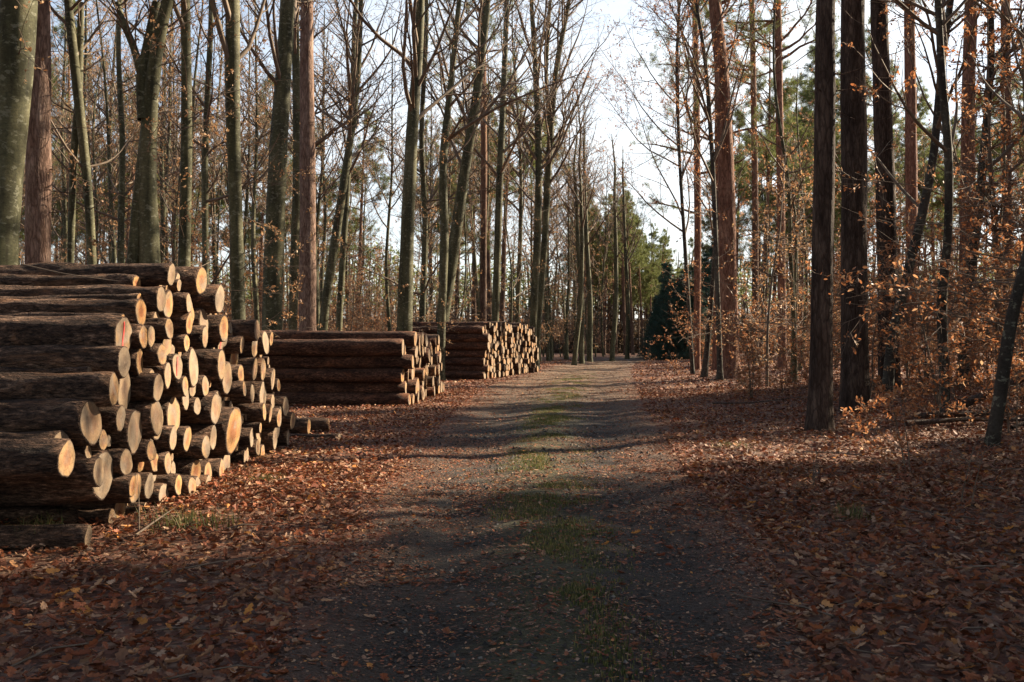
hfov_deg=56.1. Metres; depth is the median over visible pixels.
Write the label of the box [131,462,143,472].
log
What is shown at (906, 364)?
beech sapling
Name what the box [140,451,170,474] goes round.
log
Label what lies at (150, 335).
log
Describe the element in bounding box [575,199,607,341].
pine tree
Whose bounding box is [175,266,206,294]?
log
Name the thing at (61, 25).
pine tree
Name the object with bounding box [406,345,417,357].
log
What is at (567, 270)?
pine tree
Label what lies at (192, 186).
beech tree
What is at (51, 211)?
beech tree
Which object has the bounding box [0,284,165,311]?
log
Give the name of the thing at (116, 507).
log
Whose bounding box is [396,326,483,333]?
log
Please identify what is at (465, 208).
pine tree
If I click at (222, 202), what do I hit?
pine tree
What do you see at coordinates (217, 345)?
log
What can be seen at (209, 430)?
log
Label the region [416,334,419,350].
log
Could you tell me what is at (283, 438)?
log
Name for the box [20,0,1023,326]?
sky
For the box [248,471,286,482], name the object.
grass tuft
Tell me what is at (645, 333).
spruce tree
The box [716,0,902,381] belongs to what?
beech tree
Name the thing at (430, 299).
beech tree
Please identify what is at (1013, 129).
beech tree
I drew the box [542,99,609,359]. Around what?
beech tree
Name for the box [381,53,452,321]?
beech tree
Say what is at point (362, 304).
beech sapling
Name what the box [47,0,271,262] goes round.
beech tree
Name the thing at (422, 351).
log
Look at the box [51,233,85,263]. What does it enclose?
beech tree
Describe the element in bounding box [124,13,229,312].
beech tree
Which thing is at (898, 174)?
beech tree
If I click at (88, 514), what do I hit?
log
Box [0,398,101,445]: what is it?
log
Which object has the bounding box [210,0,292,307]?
beech tree
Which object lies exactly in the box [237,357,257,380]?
log
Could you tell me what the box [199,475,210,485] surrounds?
log
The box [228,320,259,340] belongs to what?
log
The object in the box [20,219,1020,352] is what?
wood
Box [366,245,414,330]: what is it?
beech sapling
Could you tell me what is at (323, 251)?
beech tree
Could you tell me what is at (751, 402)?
fallen branch
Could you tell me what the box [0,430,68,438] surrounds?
log
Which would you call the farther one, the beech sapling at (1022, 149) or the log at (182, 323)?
the beech sapling at (1022, 149)
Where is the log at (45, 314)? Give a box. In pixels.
[0,312,124,316]
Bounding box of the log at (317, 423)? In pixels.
[296,417,328,431]
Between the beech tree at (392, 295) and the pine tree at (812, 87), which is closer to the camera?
the pine tree at (812, 87)
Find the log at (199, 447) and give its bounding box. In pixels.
[173,435,209,458]
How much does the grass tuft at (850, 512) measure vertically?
0.168 m
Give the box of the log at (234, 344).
[224,336,243,353]
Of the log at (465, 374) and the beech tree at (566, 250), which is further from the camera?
the beech tree at (566, 250)
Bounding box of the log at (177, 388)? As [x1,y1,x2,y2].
[161,376,187,396]
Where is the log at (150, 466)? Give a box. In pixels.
[141,454,157,471]
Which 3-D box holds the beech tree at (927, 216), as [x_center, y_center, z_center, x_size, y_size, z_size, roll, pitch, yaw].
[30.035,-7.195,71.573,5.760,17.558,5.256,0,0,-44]
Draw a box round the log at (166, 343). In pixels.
[154,339,170,355]
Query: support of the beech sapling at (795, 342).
on the ground at (126, 625)
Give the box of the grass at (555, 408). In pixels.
[349,374,681,681]
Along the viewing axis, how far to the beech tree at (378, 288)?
80.18 m
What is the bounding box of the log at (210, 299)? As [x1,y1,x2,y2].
[190,284,223,312]
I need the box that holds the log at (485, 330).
[427,329,486,333]
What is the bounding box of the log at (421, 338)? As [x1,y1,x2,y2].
[417,332,423,346]
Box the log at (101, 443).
[85,429,107,450]
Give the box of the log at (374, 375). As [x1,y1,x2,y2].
[275,368,404,382]
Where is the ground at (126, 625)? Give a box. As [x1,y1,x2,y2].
[0,351,1023,681]
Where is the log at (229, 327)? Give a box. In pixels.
[228,321,231,333]
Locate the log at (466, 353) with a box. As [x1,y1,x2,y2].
[445,350,486,357]
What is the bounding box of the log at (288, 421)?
[280,412,294,429]
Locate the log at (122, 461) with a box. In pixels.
[105,448,132,474]
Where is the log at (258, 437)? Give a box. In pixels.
[253,430,261,443]
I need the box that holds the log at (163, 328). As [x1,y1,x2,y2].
[144,318,172,338]
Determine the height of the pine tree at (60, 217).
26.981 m
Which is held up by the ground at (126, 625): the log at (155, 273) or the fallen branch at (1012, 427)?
the fallen branch at (1012, 427)
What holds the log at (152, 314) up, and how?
on the log at (166, 343)
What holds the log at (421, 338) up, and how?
on the log at (422, 351)
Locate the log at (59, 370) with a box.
[0,366,91,372]
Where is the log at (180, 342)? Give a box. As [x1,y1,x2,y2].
[171,334,189,351]
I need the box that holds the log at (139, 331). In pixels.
[115,324,147,348]
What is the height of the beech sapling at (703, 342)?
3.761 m
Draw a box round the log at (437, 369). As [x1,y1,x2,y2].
[436,364,439,375]
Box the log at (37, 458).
[0,438,74,478]
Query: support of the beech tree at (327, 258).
on the ground at (126, 625)
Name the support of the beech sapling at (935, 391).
on the ground at (126, 625)
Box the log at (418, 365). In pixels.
[414,357,420,367]
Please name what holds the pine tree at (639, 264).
on the ground at (126, 625)
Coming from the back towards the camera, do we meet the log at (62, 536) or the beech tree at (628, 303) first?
the beech tree at (628, 303)
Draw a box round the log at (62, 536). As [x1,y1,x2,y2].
[0,524,91,549]
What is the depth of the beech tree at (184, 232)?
20.90 m
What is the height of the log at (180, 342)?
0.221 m
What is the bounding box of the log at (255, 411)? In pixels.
[232,403,265,421]
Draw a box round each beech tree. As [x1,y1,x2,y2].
[0,0,63,264]
[18,89,68,264]
[19,0,146,264]
[19,52,133,248]
[20,87,67,260]
[20,98,67,259]
[20,158,66,261]
[20,182,84,256]
[22,9,157,260]
[22,58,92,258]
[23,0,197,262]
[24,60,113,262]
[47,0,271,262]
[50,0,135,262]
[51,0,162,264]
[51,0,195,262]
[51,16,140,262]
[51,158,105,263]
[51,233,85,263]
[54,42,115,263]
[54,139,131,263]
[59,173,115,263]
[63,1,214,262]
[71,0,292,262]
[81,109,131,259]
[87,0,215,262]
[98,197,129,262]
[103,13,222,262]
[104,0,272,295]
[107,166,134,249]
[114,84,201,248]
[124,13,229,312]
[125,6,221,259]
[128,84,229,261]
[131,0,340,336]
[132,0,300,296]
[136,0,290,296]
[157,168,197,265]
[158,65,215,266]
[168,140,209,263]
[170,59,245,263]
[171,127,228,277]
[172,5,292,313]
[178,1,292,313]
[178,39,267,319]
[179,0,334,324]
[192,140,261,328]
[204,0,351,330]
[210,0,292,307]
[211,182,261,319]
[218,0,390,324]
[219,0,410,330]
[221,78,292,311]
[226,179,264,312]
[242,0,412,330]
[242,13,400,310]
[242,202,264,307]
[243,134,319,322]
[246,202,264,301]
[250,0,396,329]
[251,82,292,310]
[258,9,377,326]
[283,192,337,328]
[283,193,298,329]
[285,169,350,320]
[286,127,349,294]
[291,0,430,330]
[315,77,386,330]
[319,138,395,329]
[319,210,354,317]
[333,0,538,355]
[339,27,438,330]
[343,0,513,321]
[346,231,368,320]
[349,216,383,326]
[356,202,393,330]
[357,233,397,330]
[375,259,396,328]
[376,219,420,324]
[377,113,463,321]
[378,0,627,380]
[380,241,418,330]
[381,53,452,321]
[381,273,397,328]
[382,247,396,315]
[386,79,464,322]
[390,0,576,326]
[395,175,438,321]
[396,152,438,321]
[399,137,466,310]
[415,133,509,321]
[415,214,439,321]
[417,11,480,311]
[425,0,590,320]
[432,162,488,321]
[436,40,513,314]
[443,0,622,362]
[448,37,525,321]
[450,0,565,322]
[451,97,514,321]
[461,0,632,368]
[464,199,528,321]
[465,182,533,322]
[467,185,512,280]
[477,135,531,322]
[490,188,517,308]
[492,121,569,325]
[504,117,590,360]
[506,182,559,320]
[508,117,579,331]
[514,44,607,361]
[519,164,569,361]
[520,215,563,344]
[529,236,571,356]
[533,174,575,357]
[540,220,573,356]
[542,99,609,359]
[543,110,615,363]
[543,199,585,358]
[544,69,607,364]
[549,155,612,336]
[550,91,638,361]
[550,155,596,317]
[552,185,595,349]
[554,245,601,356]
[555,108,611,347]
[556,226,594,341]
[556,269,575,355]
[569,234,604,356]
[572,0,754,373]
[574,222,615,356]
[582,122,647,360]
[584,156,632,356]
[588,138,663,358]
[592,255,611,347]
[610,0,799,379]
[651,49,785,376]
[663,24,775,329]
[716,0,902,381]
[723,0,1023,411]
[735,130,813,376]
[735,148,786,354]
[736,180,797,358]
[755,64,840,369]
[770,151,834,332]
[772,0,903,360]
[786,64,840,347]
[796,0,1023,395]
[804,74,911,342]
[805,0,1023,447]
[835,36,960,316]
[867,0,1023,388]
[867,190,904,337]
[868,167,919,349]
[868,193,925,297]
[873,111,934,330]
[898,126,954,358]
[930,45,1017,345]
[930,151,979,347]
[937,154,988,265]
[943,121,1018,356]
[955,0,1023,331]
[955,44,1023,354]
[975,104,1023,216]
[987,133,1023,273]
[992,71,1023,204]
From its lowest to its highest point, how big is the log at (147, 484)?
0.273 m
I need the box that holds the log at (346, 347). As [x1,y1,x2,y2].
[267,339,403,355]
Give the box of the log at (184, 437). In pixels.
[169,426,191,453]
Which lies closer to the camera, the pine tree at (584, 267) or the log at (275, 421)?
the log at (275, 421)
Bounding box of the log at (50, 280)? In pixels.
[0,273,140,286]
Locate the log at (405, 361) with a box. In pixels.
[262,354,413,368]
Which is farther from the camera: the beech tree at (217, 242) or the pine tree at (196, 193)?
the pine tree at (196, 193)
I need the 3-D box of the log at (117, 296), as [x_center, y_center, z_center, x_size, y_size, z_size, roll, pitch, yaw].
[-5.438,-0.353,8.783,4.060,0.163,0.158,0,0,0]
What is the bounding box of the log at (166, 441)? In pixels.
[153,425,176,450]
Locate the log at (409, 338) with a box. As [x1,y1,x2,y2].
[264,330,416,346]
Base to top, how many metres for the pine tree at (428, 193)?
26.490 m
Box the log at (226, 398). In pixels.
[222,397,229,400]
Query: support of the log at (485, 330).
on the log
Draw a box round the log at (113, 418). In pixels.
[99,405,125,431]
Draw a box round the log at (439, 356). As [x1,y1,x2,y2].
[436,351,440,362]
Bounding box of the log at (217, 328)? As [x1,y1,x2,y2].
[207,314,227,342]
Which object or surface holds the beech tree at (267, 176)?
on the ground at (126, 625)
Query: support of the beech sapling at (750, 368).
on the ground at (126, 625)
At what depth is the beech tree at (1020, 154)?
33.09 m
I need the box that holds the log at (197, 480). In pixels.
[181,475,200,490]
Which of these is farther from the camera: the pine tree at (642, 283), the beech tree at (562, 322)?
the pine tree at (642, 283)
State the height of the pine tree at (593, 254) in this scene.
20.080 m
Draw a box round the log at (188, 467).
[173,459,200,477]
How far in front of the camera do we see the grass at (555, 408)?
7.83 m
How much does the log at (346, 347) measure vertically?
0.431 m
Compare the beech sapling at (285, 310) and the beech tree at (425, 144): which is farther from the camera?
the beech tree at (425, 144)
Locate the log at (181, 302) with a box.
[172,292,190,312]
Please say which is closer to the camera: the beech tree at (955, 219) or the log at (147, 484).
the log at (147, 484)
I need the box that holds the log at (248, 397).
[230,384,253,403]
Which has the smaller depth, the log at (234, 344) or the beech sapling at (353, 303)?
the log at (234, 344)
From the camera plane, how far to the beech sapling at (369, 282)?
58.54 m
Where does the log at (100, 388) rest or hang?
on the log at (76, 422)
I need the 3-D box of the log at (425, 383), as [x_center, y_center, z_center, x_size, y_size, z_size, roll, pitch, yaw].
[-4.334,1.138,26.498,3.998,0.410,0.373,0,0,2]
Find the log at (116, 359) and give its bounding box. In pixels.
[0,344,129,378]
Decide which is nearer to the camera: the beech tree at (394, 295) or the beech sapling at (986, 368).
the beech sapling at (986, 368)
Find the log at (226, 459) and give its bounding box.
[207,455,229,468]
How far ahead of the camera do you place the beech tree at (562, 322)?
106.72 m
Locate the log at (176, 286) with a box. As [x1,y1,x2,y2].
[168,279,180,291]
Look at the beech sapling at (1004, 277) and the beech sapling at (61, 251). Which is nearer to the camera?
the beech sapling at (1004, 277)
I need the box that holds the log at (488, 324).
[412,322,490,327]
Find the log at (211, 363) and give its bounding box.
[194,349,224,379]
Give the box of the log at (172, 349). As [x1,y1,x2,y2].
[170,344,174,353]
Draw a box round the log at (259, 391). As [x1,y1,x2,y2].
[245,381,265,402]
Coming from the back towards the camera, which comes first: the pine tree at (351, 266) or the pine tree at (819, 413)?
the pine tree at (351, 266)
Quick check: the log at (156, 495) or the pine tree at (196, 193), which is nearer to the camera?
the log at (156, 495)
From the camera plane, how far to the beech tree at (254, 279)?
49.26 m
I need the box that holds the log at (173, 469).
[170,461,175,472]
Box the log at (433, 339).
[427,336,436,346]
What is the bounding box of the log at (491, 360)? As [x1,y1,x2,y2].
[489,356,493,365]
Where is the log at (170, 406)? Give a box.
[159,396,179,430]
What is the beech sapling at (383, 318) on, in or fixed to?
on the ground at (126, 625)
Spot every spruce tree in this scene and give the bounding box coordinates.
[635,296,658,357]
[640,283,665,353]
[640,302,664,358]
[643,264,688,359]
[644,285,682,359]
[646,262,675,347]
[653,269,701,359]
[659,278,684,359]
[664,251,712,358]
[676,276,712,359]
[688,264,704,309]
[702,240,712,346]
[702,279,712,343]
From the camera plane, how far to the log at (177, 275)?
9.84 m
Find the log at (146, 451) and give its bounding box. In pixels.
[131,439,156,462]
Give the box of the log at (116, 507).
[0,503,125,517]
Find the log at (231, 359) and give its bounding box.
[225,354,237,364]
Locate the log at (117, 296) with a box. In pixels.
[0,293,141,299]
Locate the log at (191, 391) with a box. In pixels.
[188,378,195,396]
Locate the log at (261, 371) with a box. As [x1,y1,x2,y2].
[254,358,265,380]
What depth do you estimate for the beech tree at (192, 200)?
67.97 m
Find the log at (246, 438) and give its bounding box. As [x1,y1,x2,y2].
[238,427,253,447]
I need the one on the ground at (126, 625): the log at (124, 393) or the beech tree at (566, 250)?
the beech tree at (566, 250)
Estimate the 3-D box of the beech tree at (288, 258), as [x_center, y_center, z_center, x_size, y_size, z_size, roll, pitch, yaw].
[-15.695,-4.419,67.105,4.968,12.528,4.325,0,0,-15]
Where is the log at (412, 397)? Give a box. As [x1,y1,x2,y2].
[409,393,414,403]
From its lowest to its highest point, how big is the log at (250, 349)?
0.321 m
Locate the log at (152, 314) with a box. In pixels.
[146,312,159,317]
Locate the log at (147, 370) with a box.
[142,368,153,372]
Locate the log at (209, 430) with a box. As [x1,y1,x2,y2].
[179,424,216,449]
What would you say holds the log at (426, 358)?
on the log at (424, 365)
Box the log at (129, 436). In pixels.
[106,409,142,454]
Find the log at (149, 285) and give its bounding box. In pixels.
[141,285,161,286]
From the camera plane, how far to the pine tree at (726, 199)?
37.74 m
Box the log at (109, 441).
[107,434,111,446]
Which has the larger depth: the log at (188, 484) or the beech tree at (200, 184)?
the beech tree at (200, 184)
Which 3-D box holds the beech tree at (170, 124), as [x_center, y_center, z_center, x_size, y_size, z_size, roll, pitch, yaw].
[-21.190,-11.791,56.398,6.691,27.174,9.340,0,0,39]
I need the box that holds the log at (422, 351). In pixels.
[419,347,423,356]
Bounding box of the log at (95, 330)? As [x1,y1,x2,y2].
[0,314,131,349]
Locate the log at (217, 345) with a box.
[206,342,222,348]
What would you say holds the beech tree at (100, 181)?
on the ground at (126, 625)
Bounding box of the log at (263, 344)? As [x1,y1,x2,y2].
[257,331,268,354]
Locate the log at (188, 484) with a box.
[169,476,195,497]
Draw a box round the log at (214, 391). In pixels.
[208,390,220,419]
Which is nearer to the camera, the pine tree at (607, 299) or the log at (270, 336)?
the log at (270, 336)
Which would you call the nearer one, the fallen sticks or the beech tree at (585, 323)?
the fallen sticks
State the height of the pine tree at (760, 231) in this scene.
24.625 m
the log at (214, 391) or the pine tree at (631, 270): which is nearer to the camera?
the log at (214, 391)
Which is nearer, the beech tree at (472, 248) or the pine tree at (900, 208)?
the beech tree at (472, 248)
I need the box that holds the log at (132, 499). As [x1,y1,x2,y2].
[0,473,140,505]
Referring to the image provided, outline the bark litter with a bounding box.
[43,372,544,561]
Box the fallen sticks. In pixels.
[3,380,1023,680]
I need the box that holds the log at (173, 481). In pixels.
[154,473,181,495]
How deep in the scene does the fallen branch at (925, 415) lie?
16.26 m
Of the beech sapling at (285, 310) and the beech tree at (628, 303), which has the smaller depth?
the beech sapling at (285, 310)
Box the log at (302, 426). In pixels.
[289,418,310,433]
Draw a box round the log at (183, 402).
[176,393,188,410]
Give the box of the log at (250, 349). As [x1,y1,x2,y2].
[238,341,257,357]
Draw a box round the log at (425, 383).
[424,376,426,388]
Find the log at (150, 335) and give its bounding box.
[139,325,154,347]
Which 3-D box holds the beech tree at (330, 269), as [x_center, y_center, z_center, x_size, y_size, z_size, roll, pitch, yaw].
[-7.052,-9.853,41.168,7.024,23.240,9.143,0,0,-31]
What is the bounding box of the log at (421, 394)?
[419,389,423,400]
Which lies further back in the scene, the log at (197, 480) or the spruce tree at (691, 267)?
the spruce tree at (691, 267)
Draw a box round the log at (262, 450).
[249,444,264,456]
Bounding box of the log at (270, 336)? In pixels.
[266,331,272,345]
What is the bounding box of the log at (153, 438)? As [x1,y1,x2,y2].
[141,411,162,440]
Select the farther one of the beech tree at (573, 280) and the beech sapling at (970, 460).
the beech tree at (573, 280)
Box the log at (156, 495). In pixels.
[136,483,168,505]
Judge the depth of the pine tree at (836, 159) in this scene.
85.91 m
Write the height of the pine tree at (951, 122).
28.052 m
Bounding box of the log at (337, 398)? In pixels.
[274,392,410,405]
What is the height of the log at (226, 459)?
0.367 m
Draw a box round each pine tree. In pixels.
[19,125,80,252]
[21,145,85,260]
[22,115,99,260]
[23,0,96,263]
[51,0,111,253]
[52,99,131,264]
[52,231,108,263]
[81,83,159,262]
[92,72,169,195]
[115,120,194,237]
[126,142,194,249]
[169,203,212,272]
[170,81,243,269]
[178,144,228,247]
[191,151,264,281]
[223,90,292,330]
[242,74,292,251]
[244,195,287,284]
[260,0,343,330]
[285,121,348,237]
[285,195,321,328]
[317,183,353,317]
[326,108,395,329]
[328,181,381,330]
[399,115,449,321]
[417,164,475,295]
[426,63,515,321]
[428,0,531,321]
[432,138,494,319]
[451,116,491,318]
[458,50,561,320]
[471,83,518,320]
[504,87,576,305]
[554,213,577,315]
[560,219,601,315]
[561,180,603,261]
[564,224,608,307]
[567,194,602,354]
[574,205,605,320]
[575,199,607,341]
[589,193,621,353]
[590,180,652,312]
[590,193,640,353]
[592,257,621,352]
[593,263,621,352]
[594,229,620,343]
[595,224,610,339]
[598,206,636,320]
[601,213,645,354]
[603,194,642,354]
[619,192,650,352]
[619,195,647,292]
[619,198,646,316]
[619,224,633,352]
[620,220,651,347]
[625,257,656,352]
[629,0,775,369]
[631,234,650,343]
[632,267,652,336]
[635,242,661,319]
[636,267,653,334]
[638,0,793,369]
[642,262,661,314]
[643,222,671,328]
[648,235,681,285]
[656,228,676,267]
[657,250,680,292]
[681,0,763,378]
[681,237,702,269]
[685,109,776,318]
[688,229,737,281]
[695,0,840,367]
[701,120,775,289]
[701,213,751,268]
[701,239,745,262]
[705,0,815,364]
[708,19,813,358]
[735,150,786,305]
[736,107,812,354]
[737,263,746,291]
[739,237,774,316]
[750,178,800,315]
[751,77,805,323]
[761,196,811,317]
[763,75,813,355]
[766,33,840,355]
[771,192,811,338]
[776,0,916,431]
[785,80,869,232]
[786,35,872,235]
[786,191,836,236]
[786,197,810,313]
[796,190,835,233]
[810,123,840,352]
[834,129,897,250]
[835,16,916,250]
[836,0,893,413]
[865,0,909,391]
[867,128,904,206]
[868,95,934,277]
[869,0,930,370]
[893,109,958,275]
[894,75,959,354]
[895,163,904,259]
[897,127,959,276]
[897,148,955,328]
[901,201,939,306]
[921,214,958,267]
[927,115,976,314]
[930,0,1023,353]
[933,0,1022,379]
[936,92,1001,218]
[975,45,1023,222]
[975,73,1023,287]
[991,173,1023,266]
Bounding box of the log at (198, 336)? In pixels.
[187,325,207,348]
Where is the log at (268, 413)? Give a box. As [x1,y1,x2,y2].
[246,404,271,422]
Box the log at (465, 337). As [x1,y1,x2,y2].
[445,333,489,341]
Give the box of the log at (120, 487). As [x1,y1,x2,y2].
[105,474,136,497]
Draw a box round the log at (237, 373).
[231,365,243,380]
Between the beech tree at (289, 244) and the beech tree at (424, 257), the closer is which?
the beech tree at (424, 257)
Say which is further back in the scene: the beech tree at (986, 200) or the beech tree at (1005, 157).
the beech tree at (986, 200)
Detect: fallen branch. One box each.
[712,396,803,403]
[905,405,1023,425]
[917,404,1022,417]
[1010,383,1023,429]
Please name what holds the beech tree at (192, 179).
on the ground at (126, 625)
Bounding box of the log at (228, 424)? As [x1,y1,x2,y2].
[209,407,241,455]
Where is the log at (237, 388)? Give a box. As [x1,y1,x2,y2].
[221,380,245,396]
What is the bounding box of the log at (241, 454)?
[230,447,248,464]
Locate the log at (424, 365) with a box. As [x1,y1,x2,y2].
[421,363,427,375]
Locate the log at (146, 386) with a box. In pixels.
[129,372,162,401]
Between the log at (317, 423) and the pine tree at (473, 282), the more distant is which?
the pine tree at (473, 282)
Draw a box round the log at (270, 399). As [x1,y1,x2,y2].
[265,394,274,407]
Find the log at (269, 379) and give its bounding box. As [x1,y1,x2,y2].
[263,368,274,390]
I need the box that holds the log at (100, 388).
[0,371,118,406]
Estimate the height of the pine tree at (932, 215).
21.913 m
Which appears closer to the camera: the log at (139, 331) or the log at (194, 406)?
the log at (139, 331)
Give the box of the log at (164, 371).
[143,362,170,389]
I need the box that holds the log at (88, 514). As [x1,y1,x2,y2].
[0,507,115,523]
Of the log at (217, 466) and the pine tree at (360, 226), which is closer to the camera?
the log at (217, 466)
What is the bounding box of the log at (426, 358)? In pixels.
[421,348,430,362]
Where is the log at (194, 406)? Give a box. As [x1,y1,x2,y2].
[180,397,200,414]
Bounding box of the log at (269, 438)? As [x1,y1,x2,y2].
[260,428,276,449]
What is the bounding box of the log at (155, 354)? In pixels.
[142,343,166,365]
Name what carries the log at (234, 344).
on the logs at (515, 349)
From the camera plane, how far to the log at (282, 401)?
13.63 m
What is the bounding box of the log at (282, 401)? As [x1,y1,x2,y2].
[274,396,288,415]
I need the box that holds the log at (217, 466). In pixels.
[202,458,224,479]
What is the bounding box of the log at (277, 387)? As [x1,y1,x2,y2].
[266,378,280,391]
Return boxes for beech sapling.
[52,239,66,261]
[191,210,229,314]
[220,281,230,319]
[224,278,249,312]
[246,244,287,329]
[246,275,262,328]
[282,296,288,329]
[283,231,355,329]
[283,247,298,329]
[328,243,376,330]
[343,265,385,330]
[343,274,385,330]
[344,235,390,330]
[349,282,371,330]
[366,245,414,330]
[373,297,392,330]
[434,285,454,321]
[641,341,653,364]
[665,353,687,373]
[700,129,840,386]
[701,304,712,365]
[701,329,712,362]
[721,346,776,395]
[725,327,772,397]
[739,290,777,366]
[740,153,840,364]
[740,306,775,362]
[745,252,808,349]
[770,356,806,393]
[775,312,807,364]
[778,179,912,385]
[779,276,840,392]
[784,445,845,490]
[785,305,810,368]
[788,332,809,386]
[799,243,840,351]
[805,256,840,368]
[833,196,904,368]
[833,253,914,394]
[837,383,894,443]
[840,215,904,364]
[861,378,937,467]
[868,207,1008,405]
[868,217,950,380]
[868,250,973,392]
[868,325,877,376]
[869,347,877,385]
[883,359,919,402]
[890,0,1023,377]
[893,335,967,426]
[900,326,927,377]
[901,230,978,382]
[904,268,935,360]
[912,260,984,399]
[915,434,1010,506]
[928,283,993,390]
[929,238,1020,365]
[930,337,955,376]
[931,215,990,355]
[935,259,986,343]
[952,243,1008,381]
[956,338,1013,394]
[958,324,1023,432]
[959,203,1023,394]
[966,148,1023,364]
[979,253,1023,356]
[983,344,1023,402]
[985,242,1023,370]
[999,316,1023,399]
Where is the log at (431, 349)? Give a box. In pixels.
[426,345,432,356]
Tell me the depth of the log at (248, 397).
12.02 m
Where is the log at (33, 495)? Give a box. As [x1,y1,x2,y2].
[0,450,112,504]
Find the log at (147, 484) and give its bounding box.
[137,472,153,499]
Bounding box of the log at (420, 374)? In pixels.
[414,368,424,380]
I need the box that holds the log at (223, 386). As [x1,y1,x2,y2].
[209,362,231,394]
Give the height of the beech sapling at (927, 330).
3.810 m
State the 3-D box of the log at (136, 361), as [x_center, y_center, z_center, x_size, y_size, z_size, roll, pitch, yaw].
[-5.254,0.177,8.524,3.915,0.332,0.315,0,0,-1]
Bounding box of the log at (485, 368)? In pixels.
[445,365,489,371]
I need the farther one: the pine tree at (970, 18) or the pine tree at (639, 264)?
the pine tree at (639, 264)
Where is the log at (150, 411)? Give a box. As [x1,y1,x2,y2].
[127,401,162,436]
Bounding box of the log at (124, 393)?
[116,372,130,408]
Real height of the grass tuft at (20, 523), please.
0.267 m
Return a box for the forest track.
[262,356,806,681]
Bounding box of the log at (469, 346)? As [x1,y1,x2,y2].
[445,342,489,349]
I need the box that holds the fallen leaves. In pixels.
[0,356,1023,681]
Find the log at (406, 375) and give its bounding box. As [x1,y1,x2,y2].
[404,369,408,381]
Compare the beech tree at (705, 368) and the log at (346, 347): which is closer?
the log at (346, 347)
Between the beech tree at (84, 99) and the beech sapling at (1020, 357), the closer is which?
the beech sapling at (1020, 357)
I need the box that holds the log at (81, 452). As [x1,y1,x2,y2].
[73,446,91,458]
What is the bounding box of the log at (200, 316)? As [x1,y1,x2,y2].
[193,308,207,328]
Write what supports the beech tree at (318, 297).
on the ground at (126, 625)
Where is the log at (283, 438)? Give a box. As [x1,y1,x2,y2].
[276,429,288,445]
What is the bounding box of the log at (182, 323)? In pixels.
[170,311,192,333]
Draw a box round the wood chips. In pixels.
[58,373,562,558]
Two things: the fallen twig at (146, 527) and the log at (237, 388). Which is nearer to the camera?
the fallen twig at (146, 527)
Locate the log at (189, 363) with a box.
[181,347,197,387]
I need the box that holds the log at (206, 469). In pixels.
[200,461,211,477]
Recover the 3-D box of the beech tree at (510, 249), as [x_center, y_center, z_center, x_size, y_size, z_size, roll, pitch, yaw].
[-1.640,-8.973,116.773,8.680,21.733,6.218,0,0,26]
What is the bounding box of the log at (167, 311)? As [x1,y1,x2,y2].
[158,289,172,317]
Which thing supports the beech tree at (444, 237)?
on the ground at (126, 625)
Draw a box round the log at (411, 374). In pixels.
[408,369,413,379]
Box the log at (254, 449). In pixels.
[248,439,259,455]
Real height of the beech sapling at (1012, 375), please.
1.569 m
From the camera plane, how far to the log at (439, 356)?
28.58 m
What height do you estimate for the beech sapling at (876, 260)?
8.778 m
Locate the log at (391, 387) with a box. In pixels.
[279,381,406,392]
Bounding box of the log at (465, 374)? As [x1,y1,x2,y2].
[445,371,485,378]
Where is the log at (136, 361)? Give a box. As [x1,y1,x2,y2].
[128,349,142,374]
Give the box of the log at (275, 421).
[261,408,281,427]
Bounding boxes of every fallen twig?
[21,263,116,280]
[135,509,172,536]
[137,473,139,530]
[186,519,197,529]
[804,449,884,460]
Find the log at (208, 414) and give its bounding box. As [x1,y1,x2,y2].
[180,393,219,424]
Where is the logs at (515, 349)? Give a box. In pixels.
[125,313,538,514]
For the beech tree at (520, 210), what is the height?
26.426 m
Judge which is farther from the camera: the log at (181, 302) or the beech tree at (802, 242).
the beech tree at (802, 242)
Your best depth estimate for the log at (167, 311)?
9.27 m
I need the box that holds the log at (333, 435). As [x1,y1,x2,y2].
[289,433,340,440]
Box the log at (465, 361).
[445,357,484,364]
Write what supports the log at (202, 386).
on the log at (208, 414)
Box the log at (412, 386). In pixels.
[407,380,417,393]
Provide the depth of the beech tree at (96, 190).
35.73 m
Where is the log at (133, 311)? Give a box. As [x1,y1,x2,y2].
[0,298,145,324]
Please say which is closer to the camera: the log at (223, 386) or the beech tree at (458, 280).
the log at (223, 386)
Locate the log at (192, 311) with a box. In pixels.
[190,301,193,324]
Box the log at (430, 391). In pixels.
[426,385,434,396]
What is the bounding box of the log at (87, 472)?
[0,457,103,487]
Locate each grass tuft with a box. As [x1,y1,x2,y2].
[3,511,63,547]
[134,500,243,533]
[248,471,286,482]
[707,438,764,450]
[810,496,879,520]
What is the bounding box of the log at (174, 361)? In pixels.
[165,353,181,380]
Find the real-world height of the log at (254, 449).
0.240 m
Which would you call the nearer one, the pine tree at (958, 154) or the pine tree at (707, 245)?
the pine tree at (958, 154)
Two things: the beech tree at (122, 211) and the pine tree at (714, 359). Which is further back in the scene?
the pine tree at (714, 359)
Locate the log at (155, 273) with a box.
[0,262,174,285]
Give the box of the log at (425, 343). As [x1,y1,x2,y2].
[423,333,427,346]
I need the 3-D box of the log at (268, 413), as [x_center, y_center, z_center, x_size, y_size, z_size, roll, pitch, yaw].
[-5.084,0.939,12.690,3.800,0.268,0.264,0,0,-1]
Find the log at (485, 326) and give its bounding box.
[412,325,486,328]
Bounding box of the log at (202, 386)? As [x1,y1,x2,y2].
[194,375,208,395]
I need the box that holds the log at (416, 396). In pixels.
[414,391,418,402]
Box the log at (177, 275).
[171,272,179,291]

